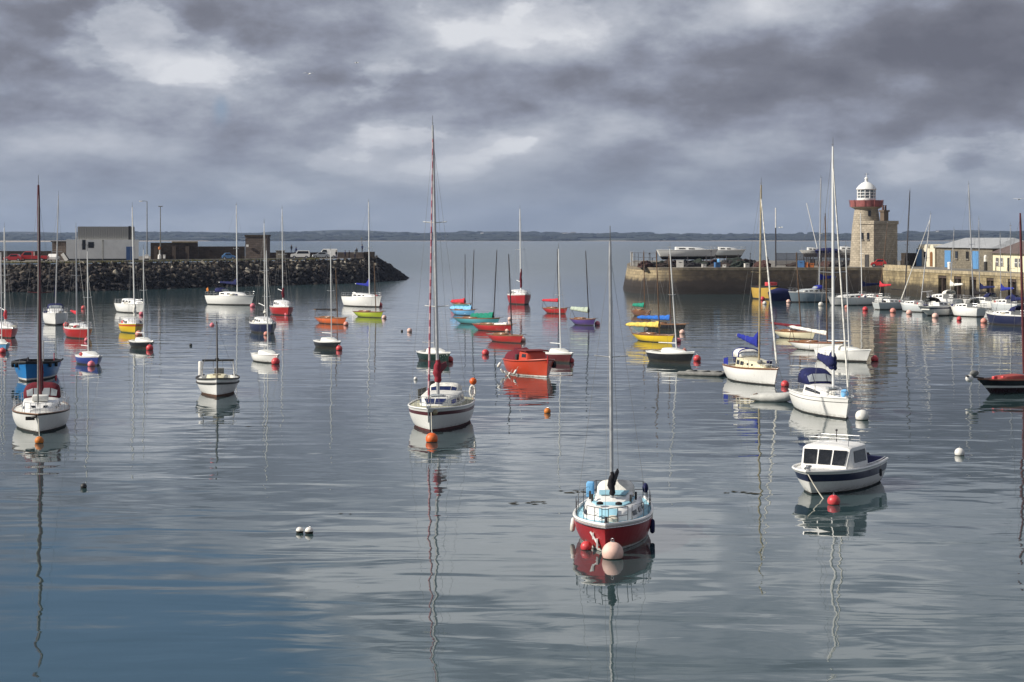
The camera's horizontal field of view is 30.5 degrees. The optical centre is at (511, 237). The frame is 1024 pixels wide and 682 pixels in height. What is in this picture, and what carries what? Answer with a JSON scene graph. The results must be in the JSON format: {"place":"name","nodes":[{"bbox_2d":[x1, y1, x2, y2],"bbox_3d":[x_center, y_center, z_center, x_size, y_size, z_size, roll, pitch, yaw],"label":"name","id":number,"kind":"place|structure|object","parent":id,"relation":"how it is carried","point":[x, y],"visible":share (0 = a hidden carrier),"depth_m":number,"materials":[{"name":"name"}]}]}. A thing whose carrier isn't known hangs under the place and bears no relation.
{"place":"outdoors","nodes":[
{"label":"outdoors","id":0,"kind":"place"},
{"bbox_2d":[0,251,51,259],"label":"quay back wall","id":1,"kind":"structure","parent":0,"point":[8,253],"depth_m":385.20,"materials":[{"name":"grey"}]},
{"bbox_2d":[1,256,343,261],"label":"quay road","id":2,"kind":"structure","parent":0,"point":[140,257],"depth_m":397.00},
{"bbox_2d":[3,254,23,260],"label":"parked car","id":3,"kind":"object","parent":2,"relation":"on","point":[17,257],"visible":0.84,"depth_m":363.17,"materials":[{"name":"red paint"}]},
{"bbox_2d":[21,251,48,260],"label":"parked truck","id":4,"kind":"object","parent":2,"relation":"on","point":[26,254],"visible":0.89,"depth_m":365.19,"materials":[{"name":"paint"}]},
{"bbox_2d":[51,241,65,259],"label":"brick outbuilding","id":5,"kind":"structure","parent":2,"relation":"on","point":[62,248],"depth_m":382.00,"materials":[{"name":"stone"}]},
{"bbox_2d":[66,226,138,260],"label":"harbour shed","id":6,"kind":"structure","parent":2,"relation":"on","point":[108,243],"depth_m":379.75,"materials":[{"name":"grey"}]},
{"bbox_2d":[2,258,312,263],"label":"quay kerb","id":7,"kind":"structure","parent":2,"relation":"on","point":[155,260],"depth_m":369.72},
{"bbox_2d":[1,257,319,263],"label":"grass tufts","id":8,"kind":"object","parent":2,"relation":"on","point":[101,261],"visible":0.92,"depth_m":364.38,"materials":[{"name":"plant"}]},
{"bbox_2d":[151,241,197,258],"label":"quay back wall","id":9,"kind":"structure","parent":2,"relation":"on","point":[181,250],"depth_m":399.06,"materials":[{"name":"brown stone"}]},
{"bbox_2d":[198,246,244,258],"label":"quay back wall","id":10,"kind":"structure","parent":2,"relation":"on","point":[210,252],"depth_m":400.87,"materials":[{"name":"grey stone"}]},
{"bbox_2d":[291,251,309,257],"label":"parked car","id":11,"kind":"object","parent":2,"relation":"on","point":[305,254],"visible":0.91,"depth_m":413.20,"materials":[{"name":"white metal"}]},
{"bbox_2d":[270,252,335,257],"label":"quay parapet","id":12,"kind":"structure","parent":2,"relation":"on","point":[273,255],"depth_m":426.31,"materials":[{"name":"grey stone"}]},
{"bbox_2d":[312,252,329,257],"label":"parked car","id":13,"kind":"object","parent":2,"relation":"on","point":[323,254],"visible":0.95,"depth_m":416.18,"materials":[{"name":"silver metal"}]},
{"bbox_2d":[320,249,337,257],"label":"parked van","id":14,"kind":"object","parent":2,"relation":"on","point":[333,254],"visible":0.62,"depth_m":420.74,"materials":[{"name":"white metal"}]},
{"bbox_2d":[337,252,363,257],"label":"stone block wall","id":15,"kind":"structure","parent":2,"relation":"on","point":[358,254],"depth_m":426.17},
{"bbox_2d":[245,235,270,258],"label":"square tower","id":16,"kind":"structure","parent":0,"point":[254,247],"depth_m":402.00,"materials":[{"name":"stone"}]},
{"bbox_2d":[0,230,996,240],"bbox_3d":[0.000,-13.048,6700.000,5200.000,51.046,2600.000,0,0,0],"label":"hills","id":17,"kind":"structure","parent":0,"point":[624,239],"depth_m":6520.52,"materials":[{"name":"plant"}]},
{"bbox_2d":[0,230,1023,240],"bbox_3d":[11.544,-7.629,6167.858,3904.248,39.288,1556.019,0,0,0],"label":"woodland","id":18,"kind":"object","parent":17,"relation":"on","point":[454,236],"visible":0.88,"depth_m":5687.77,"materials":[{"name":"plant"}]},
{"bbox_2d":[0,241,1023,681],"bbox_3d":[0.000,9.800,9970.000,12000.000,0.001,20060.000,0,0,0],"label":"water","id":19,"kind":"structure","parent":0,"point":[168,545],"depth_m":71.10,"materials":[{"name":"grey liquid"}]},
{"bbox_2d":[0,253,9,349],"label":"keelboat","id":20,"kind":"object","parent":19,"relation":"on","point":[4,343],"visible":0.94,"depth_m":163.77,"materials":[{"name":"plastic"}]},
{"bbox_2d":[0,228,17,337],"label":"sailing yacht","id":21,"kind":"object","parent":19,"relation":"on","point":[11,330],"visible":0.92,"depth_m":184.50,"materials":[{"name":"paint"}]},
{"bbox_2d":[11,340,63,381],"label":"work boat","id":22,"kind":"object","parent":19,"relation":"on","point":[26,371],"visible":0.77,"depth_m":128.75,"materials":[{"name":"blue paint"}]},
{"bbox_2d":[12,175,70,432],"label":"sailing yacht","id":23,"kind":"object","parent":19,"relation":"on","point":[45,406],"visible":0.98,"depth_m":96.35,"materials":[{"name":"white plastic"}]},
{"bbox_2d":[43,191,67,324],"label":"sailing yacht","id":24,"kind":"object","parent":19,"relation":"on","point":[60,315],"visible":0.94,"depth_m":212.64,"materials":[{"name":"white paint"}]},
{"bbox_2d":[64,229,91,338],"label":"sailing yacht","id":25,"kind":"object","parent":19,"relation":"on","point":[71,330],"visible":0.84,"depth_m":183.68,"materials":[{"name":"paint"}]},
{"bbox_2d":[75,245,102,365],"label":"keelboat","id":26,"kind":"object","parent":19,"relation":"on","point":[86,357],"visible":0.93,"depth_m":145.51,"materials":[{"name":"blue paint"}]},
{"bbox_2d":[114,298,144,312],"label":"motor boat","id":27,"kind":"object","parent":19,"relation":"on","point":[124,306],"visible":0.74,"depth_m":245.14,"materials":[{"name":"white paint"}]},
{"bbox_2d":[118,207,142,332],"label":"sailing yacht","id":28,"kind":"object","parent":19,"relation":"on","point":[128,325],"visible":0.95,"depth_m":192.77,"materials":[{"name":"yellow paint"}]},
{"bbox_2d":[129,244,154,348],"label":"keelboat","id":29,"kind":"object","parent":19,"relation":"on","point":[141,342],"visible":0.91,"depth_m":166.78,"materials":[{"name":"black paint"}]},
{"bbox_2d":[0,258,374,291],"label":"breakwater","id":30,"kind":"object","parent":19,"relation":"in","point":[91,286],"visible":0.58,"depth_m":361.25,"materials":[{"name":"stone"}]},
{"bbox_2d":[364,252,374,259],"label":"stone block wall","id":31,"kind":"structure","parent":30,"relation":"on","point":[366,254],"depth_m":427.07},
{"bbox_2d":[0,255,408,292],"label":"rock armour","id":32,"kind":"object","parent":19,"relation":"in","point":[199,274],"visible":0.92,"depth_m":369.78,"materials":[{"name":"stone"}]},
{"bbox_2d":[195,319,239,396],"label":"fishing launch","id":33,"kind":"object","parent":19,"relation":"on","point":[218,383],"visible":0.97,"depth_m":116.90,"materials":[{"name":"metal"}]},
{"bbox_2d":[205,202,253,304],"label":"sailing yacht","id":34,"kind":"object","parent":19,"relation":"on","point":[225,296],"visible":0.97,"depth_m":274.01,"materials":[{"name":"white paint"}]},
{"bbox_2d":[249,227,276,333],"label":"sailing yacht","id":35,"kind":"object","parent":19,"relation":"on","point":[255,327],"visible":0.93,"depth_m":193.35,"materials":[{"name":"blue paint"}]},
{"bbox_2d":[251,244,279,362],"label":"keelboat","id":36,"kind":"object","parent":19,"relation":"on","point":[265,356],"visible":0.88,"depth_m":147.91,"materials":[{"name":"white plastic"}]},
{"bbox_2d":[269,217,293,314],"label":"sailing yacht","id":37,"kind":"object","parent":19,"relation":"on","point":[282,307],"visible":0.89,"depth_m":238.41,"materials":[{"name":"paint"}]},
{"bbox_2d":[313,251,341,348],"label":"keelboat","id":38,"kind":"object","parent":19,"relation":"on","point":[331,342],"visible":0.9,"depth_m":165.92,"materials":[{"name":"black paint"}]},
{"bbox_2d":[313,268,346,323],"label":"class boat","id":39,"kind":"object","parent":19,"relation":"on","point":[327,320],"visible":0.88,"depth_m":213.42,"materials":[{"name":"orange wood"}]},
{"bbox_2d":[341,202,381,306],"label":"sailing yacht","id":40,"kind":"object","parent":19,"relation":"on","point":[355,299],"visible":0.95,"depth_m":266.70,"materials":[{"name":"white paint"}]},
{"bbox_2d":[353,263,382,317],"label":"class boat","id":41,"kind":"object","parent":19,"relation":"on","point":[368,313],"visible":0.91,"depth_m":230.50,"materials":[{"name":"plastic"}]},
{"bbox_2d":[426,431,437,442],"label":"mooring buoy","id":42,"kind":"object","parent":19,"relation":"on","point":[431,437],"visible":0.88,"depth_m":89.86,"materials":[{"name":"orange plastic"}]},
{"bbox_2d":[416,249,450,361],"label":"keelboat","id":43,"kind":"object","parent":19,"relation":"on","point":[422,355],"visible":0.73,"depth_m":149.19,"materials":[{"name":"green paint"}]},
{"bbox_2d":[408,115,476,431],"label":"sailing yacht","id":44,"kind":"object","parent":19,"relation":"on","point":[448,405],"visible":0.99,"depth_m":97.34,"materials":[{"name":"white paint"}]},
{"bbox_2d":[450,267,470,305],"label":"class boat","id":45,"kind":"object","parent":19,"relation":"on","point":[458,302],"visible":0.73,"depth_m":259.23,"materials":[{"name":"red wood"}]},
{"bbox_2d":[449,254,474,315],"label":"class boat","id":46,"kind":"object","parent":19,"relation":"on","point":[464,310],"visible":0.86,"depth_m":236.85,"materials":[{"name":"blue wood"}]},
{"bbox_2d":[453,251,502,323],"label":"class boat","id":47,"kind":"object","parent":19,"relation":"on","point":[489,317],"visible":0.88,"depth_m":212.25,"materials":[{"name":"teal wood"}]},
{"bbox_2d":[472,322,515,331],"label":"class boat","id":48,"kind":"object","parent":19,"relation":"on","point":[487,326],"visible":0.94,"depth_m":196.72,"materials":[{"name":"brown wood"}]},
{"bbox_2d":[486,254,525,342],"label":"class boat","id":49,"kind":"object","parent":19,"relation":"on","point":[504,337],"visible":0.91,"depth_m":175.61,"materials":[{"name":"plastic"}]},
{"bbox_2d":[264,407,758,513],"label":"floating weed","id":50,"kind":"object","parent":19,"relation":"on","point":[594,490],"visible":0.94,"depth_m":72.06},
{"bbox_2d":[507,215,530,304],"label":"sailing yacht","id":51,"kind":"object","parent":19,"relation":"on","point":[521,297],"visible":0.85,"depth_m":276.64,"materials":[{"name":"red paint"}]},
{"bbox_2d":[502,347,555,377],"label":"launch","id":52,"kind":"object","parent":19,"relation":"on","point":[526,361],"visible":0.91,"depth_m":133.04,"materials":[{"name":"paint"}]},
{"bbox_2d":[541,249,569,313],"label":"class boat","id":53,"kind":"object","parent":19,"relation":"on","point":[551,310],"visible":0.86,"depth_m":242.97,"materials":[{"name":"plastic"}]},
{"bbox_2d":[543,243,572,362],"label":"keelboat","id":54,"kind":"object","parent":19,"relation":"on","point":[561,355],"visible":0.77,"depth_m":148.12,"materials":[{"name":"red paint"}]},
{"bbox_2d":[569,251,595,325],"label":"class boat","id":55,"kind":"object","parent":19,"relation":"on","point":[582,321],"visible":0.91,"depth_m":210.39,"materials":[{"name":"plastic"}]},
{"bbox_2d":[580,539,591,549],"bbox_3d":[2.332,9.676,58.980,0.362,0.423,0.358,0,0,-12],"label":"mooring buoy","id":56,"kind":"object","parent":19,"relation":"on","point":[586,545],"visible":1,"depth_m":58.85,"materials":[{"name":"red plastic"}]},
{"bbox_2d":[602,538,623,559],"bbox_3d":[3.078,9.571,57.394,0.665,0.777,0.658,0,0,24],"label":"mooring buoy","id":57,"kind":"object","parent":19,"relation":"on","point":[612,550],"visible":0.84,"depth_m":57.16,"materials":[{"name":"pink plastic"}]},
{"bbox_2d":[573,226,653,551],"bbox_3d":[3.281,4.952,61.218,2.600,10.685,7.091,0,0,7],"label":"sailing boat","id":58,"kind":"object","parent":19,"relation":"on","point":[620,511],"visible":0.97,"depth_m":60.40,"materials":[{"name":"red paint"}]},
{"bbox_2d":[631,266,650,315],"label":"class boat","id":59,"kind":"object","parent":19,"relation":"on","point":[638,312],"visible":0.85,"depth_m":234.68,"materials":[{"name":"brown wood"}]},
{"bbox_2d":[625,251,674,341],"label":"class boat","id":60,"kind":"object","parent":19,"relation":"on","point":[647,336],"visible":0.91,"depth_m":176.67,"materials":[{"name":"plastic"}]},
{"bbox_2d":[636,257,687,330],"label":"class boat","id":61,"kind":"object","parent":19,"relation":"on","point":[670,327],"visible":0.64,"depth_m":198.70,"materials":[{"name":"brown wood"}]},
{"bbox_2d":[646,247,693,363],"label":"keelboat","id":62,"kind":"object","parent":19,"relation":"on","point":[671,355],"visible":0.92,"depth_m":147.16,"materials":[{"name":"black paint"}]},
{"bbox_2d":[677,370,725,376],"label":"inflatable dinghy","id":63,"kind":"object","parent":19,"relation":"on","point":[704,373],"visible":0.83,"depth_m":133.41,"materials":[{"name":"rubber"}]},
{"bbox_2d":[722,177,779,385],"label":"sailing yacht","id":64,"kind":"object","parent":19,"relation":"on","point":[751,366],"visible":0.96,"depth_m":126.78,"materials":[{"name":"plastic"}]},
{"bbox_2d":[751,272,778,299],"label":"fishing boat","id":65,"kind":"object","parent":19,"relation":"on","point":[764,290],"visible":0.65,"depth_m":297.95,"materials":[{"name":"paint"}]},
{"bbox_2d":[750,392,790,401],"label":"inflatable dinghy","id":66,"kind":"object","parent":19,"relation":"on","point":[773,397],"visible":0.88,"depth_m":111.99,"materials":[{"name":"grey rubber"}]},
{"bbox_2d":[768,288,790,300],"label":"covered boat","id":67,"kind":"object","parent":19,"relation":"on","point":[780,294],"visible":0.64,"depth_m":290.11,"materials":[{"name":"blue fabric"}]},
{"bbox_2d":[769,252,814,338],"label":"class boat","id":68,"kind":"object","parent":19,"relation":"on","point":[796,333],"visible":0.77,"depth_m":182.55,"materials":[{"name":"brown wood"}]},
{"bbox_2d":[788,178,835,301],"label":"sailing yacht","id":69,"kind":"object","parent":19,"relation":"on","point":[810,294],"visible":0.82,"depth_m":284.78,"materials":[{"name":"grey paint"}]},
{"bbox_2d":[788,213,847,349],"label":"class boat","id":70,"kind":"object","parent":19,"relation":"on","point":[806,344],"visible":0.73,"depth_m":163.19,"materials":[{"name":"plastic"}]},
{"bbox_2d":[788,144,853,418],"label":"sailing yacht","id":71,"kind":"object","parent":19,"relation":"on","point":[820,393],"visible":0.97,"depth_m":103.51,"materials":[{"name":"white paint"}]},
{"bbox_2d":[623,260,1023,302],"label":"stone pier","id":72,"kind":"structure","parent":19,"relation":"in","point":[720,280],"depth_m":325.93,"materials":[{"name":"stone"}]},
{"bbox_2d":[884,260,910,268],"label":"quay edge railing","id":73,"kind":"object","parent":72,"relation":"on","point":[896,266],"visible":0.88,"depth_m":321.29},
{"bbox_2d":[827,493,839,504],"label":"mooring buoy","id":74,"kind":"object","parent":19,"relation":"on","point":[833,499],"visible":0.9,"depth_m":68.82,"materials":[{"name":"red plastic"}]},
{"bbox_2d":[792,429,888,493],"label":"motor cruiser","id":75,"kind":"object","parent":19,"relation":"on","point":[833,466],"visible":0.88,"depth_m":72.60,"materials":[{"name":"white paint"}]},
{"bbox_2d":[814,245,870,361],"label":"keelboat","id":76,"kind":"object","parent":19,"relation":"on","point":[854,354],"visible":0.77,"depth_m":148.95,"materials":[{"name":"white plastic"}]},
{"bbox_2d":[828,210,878,304],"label":"sailing yacht","id":77,"kind":"object","parent":19,"relation":"on","point":[863,300],"visible":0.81,"depth_m":272.37,"materials":[{"name":"white paint"}]},
{"bbox_2d":[855,409,868,419],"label":"mooring buoy","id":78,"kind":"object","parent":19,"relation":"on","point":[861,414],"visible":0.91,"depth_m":100.81,"materials":[{"name":"white plastic"}]},
{"bbox_2d":[858,222,890,301],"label":"sailing yacht","id":79,"kind":"object","parent":19,"relation":"on","point":[881,284],"visible":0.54,"depth_m":278.49,"materials":[{"name":"white paint"}]},
{"bbox_2d":[872,191,909,309],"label":"sailing yacht","id":80,"kind":"object","parent":19,"relation":"on","point":[887,304],"visible":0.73,"depth_m":256.00,"materials":[{"name":"grey paint"}]},
{"bbox_2d":[900,211,930,311],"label":"sailing yacht","id":81,"kind":"object","parent":19,"relation":"on","point":[912,306],"visible":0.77,"depth_m":247.81,"materials":[{"name":"grey paint"}]},
{"bbox_2d":[918,297,956,315],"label":"motorboat","id":82,"kind":"object","parent":19,"relation":"on","point":[937,306],"visible":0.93,"depth_m":235.78,"materials":[{"name":"white paint"}]},
{"bbox_2d":[926,234,962,303],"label":"sailing yacht","id":83,"kind":"object","parent":19,"relation":"on","point":[945,295],"visible":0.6,"depth_m":259.84,"materials":[{"name":"white paint"}]},
{"bbox_2d":[955,446,964,455],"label":"mooring buoy","id":84,"kind":"object","parent":19,"relation":"on","point":[959,451],"visible":0.94,"depth_m":84.41,"materials":[{"name":"white plastic"}]},
{"bbox_2d":[950,181,986,316],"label":"sailing yacht","id":85,"kind":"object","parent":19,"relation":"on","point":[969,308],"visible":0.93,"depth_m":233.08,"materials":[{"name":"white paint"}]},
{"bbox_2d":[963,221,1002,308],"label":"sailing yacht","id":86,"kind":"object","parent":19,"relation":"on","point":[985,298],"visible":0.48,"depth_m":259.08,"materials":[{"name":"white paint"}]},
{"bbox_2d":[965,213,1023,393],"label":"sailing boat","id":87,"kind":"object","parent":19,"relation":"on","point":[1004,383],"visible":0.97,"depth_m":118.18,"materials":[{"name":"black paint"}]},
{"bbox_2d":[986,225,1021,325],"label":"sailing yacht","id":88,"kind":"object","parent":19,"relation":"on","point":[1004,317],"visible":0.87,"depth_m":210.54,"materials":[{"name":"blue paint"}]},
{"bbox_2d":[990,233,1020,311],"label":"sailing yacht","id":89,"kind":"object","parent":19,"relation":"on","point":[1005,303],"visible":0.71,"depth_m":244.53,"materials":[{"name":"grey paint"}]},
{"bbox_2d":[0,0,1023,233],"label":"sky","id":90,"kind":"structure","parent":0,"point":[578,116],"materials":[{"name":"grey"}]},
{"bbox_2d":[633,260,1023,273],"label":"quay","id":91,"kind":"structure","parent":0,"point":[772,262],"depth_m":328.11,"materials":[{"name":"stone"}]},
{"bbox_2d":[637,260,654,267],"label":"net heap","id":92,"kind":"object","parent":91,"relation":"on","point":[646,263],"visible":0.84,"depth_m":329.66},
{"bbox_2d":[657,246,717,262],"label":"laid up yacht","id":93,"kind":"object","parent":91,"relation":"on","point":[686,253],"visible":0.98,"depth_m":338.93,"materials":[{"name":"white paint"}]},
{"bbox_2d":[684,262,701,266],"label":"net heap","id":94,"kind":"object","parent":91,"relation":"on","point":[692,264],"visible":0.75,"depth_m":334.65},
{"bbox_2d":[714,246,745,258],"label":"laid up yacht","id":95,"kind":"object","parent":91,"relation":"on","point":[725,252],"visible":0.76,"depth_m":351.15,"materials":[{"name":"grey paint"}]},
{"bbox_2d":[729,260,751,266],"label":"net heap","id":96,"kind":"object","parent":91,"relation":"on","point":[739,263],"visible":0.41,"depth_m":331.18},
{"bbox_2d":[752,260,770,266],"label":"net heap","id":97,"kind":"object","parent":91,"relation":"on","point":[763,263],"visible":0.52,"depth_m":331.66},
{"bbox_2d":[800,203,817,264],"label":"laid up boat","id":98,"kind":"object","parent":91,"relation":"on","point":[810,250],"visible":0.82,"depth_m":351.46,"materials":[{"name":"white paint"}]},
{"bbox_2d":[776,252,849,265],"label":"fence","id":99,"kind":"object","parent":91,"relation":"on","point":[792,259],"visible":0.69,"depth_m":347.12,"materials":[{"name":"grey metal"}]},
{"bbox_2d":[815,248,839,261],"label":"covered boat","id":100,"kind":"object","parent":91,"relation":"on","point":[822,250],"visible":0.43,"depth_m":350.20,"materials":[{"name":"blue fabric"}]},
{"bbox_2d":[838,246,850,264],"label":"laid up boat","id":101,"kind":"object","parent":91,"relation":"on","point":[842,249],"visible":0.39,"depth_m":351.18,"materials":[{"name":"white paint"}]},
{"bbox_2d":[849,173,883,266],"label":"lighthouse","id":102,"kind":"object","parent":91,"relation":"on","point":[867,204],"visible":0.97,"depth_m":339.40,"materials":[{"name":"stone"}]},
{"bbox_2d":[858,205,898,266],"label":"keepers house","id":103,"kind":"structure","parent":91,"relation":"on","point":[873,232],"depth_m":336.22,"materials":[{"name":"stone"}]},
{"bbox_2d":[870,259,886,266],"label":"parked car","id":104,"kind":"object","parent":91,"relation":"on","point":[877,262],"visible":0.77,"depth_m":330.69,"materials":[{"name":"paint"}]},
{"bbox_2d":[916,244,944,266],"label":"white gabled hut","id":105,"kind":"object","parent":91,"relation":"on","point":[931,258],"visible":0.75,"depth_m":336.37,"materials":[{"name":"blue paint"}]},
{"bbox_2d":[936,238,1022,269],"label":"quay store","id":106,"kind":"structure","parent":91,"relation":"on","point":[962,257],"depth_m":314.92,"materials":[{"name":"beige paint"}]},
{"bbox_2d":[990,241,1023,271],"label":"cream office","id":107,"kind":"structure","parent":91,"relation":"on","point":[1015,260],"depth_m":291.29,"materials":[{"name":"paint"}]},
{"bbox_2d":[901,253,915,265],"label":"rubble wall","id":108,"kind":"structure","parent":0,"point":[912,258],"depth_m":344.84,"materials":[{"name":"stone"}]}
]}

